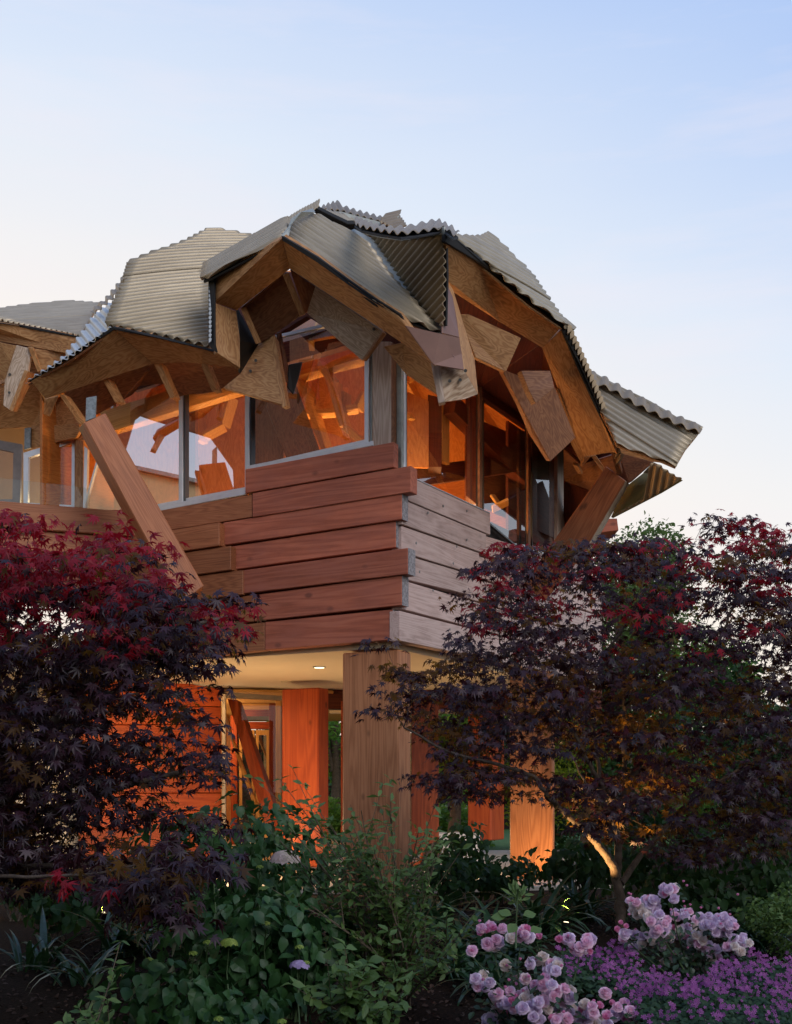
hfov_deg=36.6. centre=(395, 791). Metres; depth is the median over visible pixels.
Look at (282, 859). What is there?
hydrangea
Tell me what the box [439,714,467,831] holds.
garden tree
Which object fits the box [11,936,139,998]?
agapanthus
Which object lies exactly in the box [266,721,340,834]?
garden tree
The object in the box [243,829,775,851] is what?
lawn
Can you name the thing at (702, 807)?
garden shrub
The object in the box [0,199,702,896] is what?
timber house
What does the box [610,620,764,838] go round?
garden tree
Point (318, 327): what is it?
window
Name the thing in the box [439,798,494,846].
garden shrub
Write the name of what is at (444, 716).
garden tree
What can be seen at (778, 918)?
clipped shrub
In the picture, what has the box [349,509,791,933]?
japanese maple
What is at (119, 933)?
agapanthus
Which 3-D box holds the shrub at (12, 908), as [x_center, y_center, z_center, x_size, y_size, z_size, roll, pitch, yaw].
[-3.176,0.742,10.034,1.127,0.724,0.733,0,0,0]
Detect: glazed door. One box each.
[239,730,254,833]
[256,730,268,818]
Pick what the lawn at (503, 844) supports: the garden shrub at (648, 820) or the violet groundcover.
the garden shrub at (648, 820)
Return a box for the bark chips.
[0,902,787,1023]
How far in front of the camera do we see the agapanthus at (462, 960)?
7.55 m
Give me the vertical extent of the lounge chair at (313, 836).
0.657 m
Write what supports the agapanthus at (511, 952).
on the ground at (448, 1013)
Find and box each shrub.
[0,845,69,920]
[11,876,120,942]
[54,940,128,1023]
[70,877,142,923]
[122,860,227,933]
[244,765,485,1009]
[281,937,421,1023]
[328,796,340,838]
[400,853,489,907]
[427,816,489,898]
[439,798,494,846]
[439,802,482,843]
[451,855,539,904]
[509,807,582,848]
[517,829,630,907]
[564,833,651,898]
[602,824,719,901]
[606,802,674,846]
[624,872,758,930]
[654,814,761,896]
[666,798,747,840]
[707,854,791,925]
[723,818,791,897]
[733,880,791,959]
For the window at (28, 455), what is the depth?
14.45 m
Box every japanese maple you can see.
[0,508,267,910]
[0,835,254,947]
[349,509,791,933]
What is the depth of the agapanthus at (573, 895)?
9.95 m
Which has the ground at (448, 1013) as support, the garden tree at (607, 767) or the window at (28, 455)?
the garden tree at (607, 767)
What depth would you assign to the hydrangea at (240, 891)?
7.26 m
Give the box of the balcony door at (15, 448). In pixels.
[0,440,22,502]
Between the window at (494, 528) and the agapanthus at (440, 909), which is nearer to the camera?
the agapanthus at (440, 909)
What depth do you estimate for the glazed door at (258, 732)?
19.00 m
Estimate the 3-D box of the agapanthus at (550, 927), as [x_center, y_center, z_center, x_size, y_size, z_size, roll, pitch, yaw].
[1.092,0.925,8.915,1.235,0.698,1.077,0,0,21]
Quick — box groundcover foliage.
[554,946,791,1023]
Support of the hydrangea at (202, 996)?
on the ground at (448, 1013)
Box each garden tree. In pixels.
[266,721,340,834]
[438,714,467,807]
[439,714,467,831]
[463,716,609,829]
[504,653,717,842]
[593,510,705,824]
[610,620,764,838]
[669,646,791,852]
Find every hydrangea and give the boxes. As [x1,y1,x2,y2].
[67,951,283,1023]
[110,793,287,976]
[130,892,334,1007]
[168,985,312,1023]
[208,790,350,925]
[251,897,365,1023]
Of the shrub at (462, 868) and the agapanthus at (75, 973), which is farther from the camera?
the shrub at (462, 868)
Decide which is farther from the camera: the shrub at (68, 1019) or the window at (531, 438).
the window at (531, 438)
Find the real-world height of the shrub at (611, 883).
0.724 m
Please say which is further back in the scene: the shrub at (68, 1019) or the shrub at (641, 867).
the shrub at (641, 867)
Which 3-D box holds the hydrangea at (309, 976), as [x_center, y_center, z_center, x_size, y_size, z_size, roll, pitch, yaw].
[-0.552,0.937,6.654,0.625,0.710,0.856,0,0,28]
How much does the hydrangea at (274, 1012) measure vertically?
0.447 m
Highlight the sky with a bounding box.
[0,0,791,734]
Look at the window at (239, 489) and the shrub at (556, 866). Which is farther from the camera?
the window at (239, 489)
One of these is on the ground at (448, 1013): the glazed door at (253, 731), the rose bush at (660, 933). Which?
the rose bush at (660, 933)
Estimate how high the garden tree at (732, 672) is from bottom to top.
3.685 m
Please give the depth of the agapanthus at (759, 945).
8.31 m
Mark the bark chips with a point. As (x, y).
(302, 1017)
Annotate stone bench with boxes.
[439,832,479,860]
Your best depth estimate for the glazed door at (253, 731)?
19.00 m
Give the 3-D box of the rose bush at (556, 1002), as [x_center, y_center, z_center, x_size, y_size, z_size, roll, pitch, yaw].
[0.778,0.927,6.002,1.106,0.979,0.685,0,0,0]
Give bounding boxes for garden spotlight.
[100,911,106,923]
[561,921,570,945]
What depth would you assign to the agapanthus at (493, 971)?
7.13 m
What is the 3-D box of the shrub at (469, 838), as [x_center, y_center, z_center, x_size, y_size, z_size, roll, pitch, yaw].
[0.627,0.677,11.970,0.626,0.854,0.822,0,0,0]
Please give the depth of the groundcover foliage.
6.34 m
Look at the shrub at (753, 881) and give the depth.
9.01 m
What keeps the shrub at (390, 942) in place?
on the ground at (448, 1013)
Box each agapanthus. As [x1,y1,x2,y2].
[0,906,95,977]
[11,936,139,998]
[47,906,174,970]
[404,876,492,935]
[405,892,548,960]
[411,926,519,987]
[428,908,566,976]
[429,951,556,1005]
[482,868,621,946]
[514,875,633,925]
[667,889,765,932]
[699,899,791,954]
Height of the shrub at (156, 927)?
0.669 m
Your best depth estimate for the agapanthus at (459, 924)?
8.43 m
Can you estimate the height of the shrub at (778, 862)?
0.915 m
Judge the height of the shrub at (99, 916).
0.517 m
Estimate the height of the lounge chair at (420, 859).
0.456 m
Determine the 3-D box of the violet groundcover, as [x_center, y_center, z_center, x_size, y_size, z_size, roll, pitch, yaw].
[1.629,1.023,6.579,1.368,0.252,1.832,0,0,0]
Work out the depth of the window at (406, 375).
12.26 m
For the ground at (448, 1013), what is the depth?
7.67 m
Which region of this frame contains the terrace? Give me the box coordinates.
[224,850,610,893]
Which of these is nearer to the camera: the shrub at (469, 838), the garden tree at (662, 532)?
the shrub at (469, 838)
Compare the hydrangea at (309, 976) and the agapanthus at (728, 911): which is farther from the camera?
the agapanthus at (728, 911)
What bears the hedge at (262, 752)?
on the ground at (448, 1013)
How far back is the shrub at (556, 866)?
10.56 m
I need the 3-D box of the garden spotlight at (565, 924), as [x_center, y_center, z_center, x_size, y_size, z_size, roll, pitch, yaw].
[1.218,1.035,8.594,0.072,0.204,0.073,0,0,0]
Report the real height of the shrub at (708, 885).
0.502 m
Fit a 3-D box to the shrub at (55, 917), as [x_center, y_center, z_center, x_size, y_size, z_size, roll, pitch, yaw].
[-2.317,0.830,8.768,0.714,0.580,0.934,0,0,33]
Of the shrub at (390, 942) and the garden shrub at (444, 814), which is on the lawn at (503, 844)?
the garden shrub at (444, 814)
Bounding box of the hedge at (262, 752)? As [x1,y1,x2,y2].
[238,722,790,829]
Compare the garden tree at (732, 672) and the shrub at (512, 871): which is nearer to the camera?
the shrub at (512, 871)
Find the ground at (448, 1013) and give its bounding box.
[0,853,791,1023]
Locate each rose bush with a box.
[441,879,637,1023]
[605,880,755,991]
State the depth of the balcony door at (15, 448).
14.60 m
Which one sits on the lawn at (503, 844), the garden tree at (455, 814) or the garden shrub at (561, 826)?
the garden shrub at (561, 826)
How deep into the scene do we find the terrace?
16.63 m
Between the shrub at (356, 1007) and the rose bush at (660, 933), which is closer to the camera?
the shrub at (356, 1007)
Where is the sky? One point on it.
(635, 156)
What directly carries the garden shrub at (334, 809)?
on the lawn at (503, 844)
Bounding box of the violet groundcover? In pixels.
[555,939,791,1023]
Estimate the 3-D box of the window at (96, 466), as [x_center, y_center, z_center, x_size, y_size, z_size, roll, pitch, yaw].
[-3.048,-3.979,13.692,1.493,1.644,0.034,0,0,28]
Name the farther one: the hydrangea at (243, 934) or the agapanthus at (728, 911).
the agapanthus at (728, 911)
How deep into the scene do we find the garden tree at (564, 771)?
18.65 m
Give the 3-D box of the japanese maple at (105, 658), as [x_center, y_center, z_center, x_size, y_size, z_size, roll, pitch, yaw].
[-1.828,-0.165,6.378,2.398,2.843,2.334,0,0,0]
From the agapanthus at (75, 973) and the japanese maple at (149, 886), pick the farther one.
the agapanthus at (75, 973)
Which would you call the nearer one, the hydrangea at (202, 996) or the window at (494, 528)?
the hydrangea at (202, 996)
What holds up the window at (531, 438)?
in the timber house
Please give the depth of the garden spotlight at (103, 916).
9.59 m
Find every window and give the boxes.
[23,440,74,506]
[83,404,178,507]
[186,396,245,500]
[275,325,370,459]
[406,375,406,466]
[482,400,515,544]
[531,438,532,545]

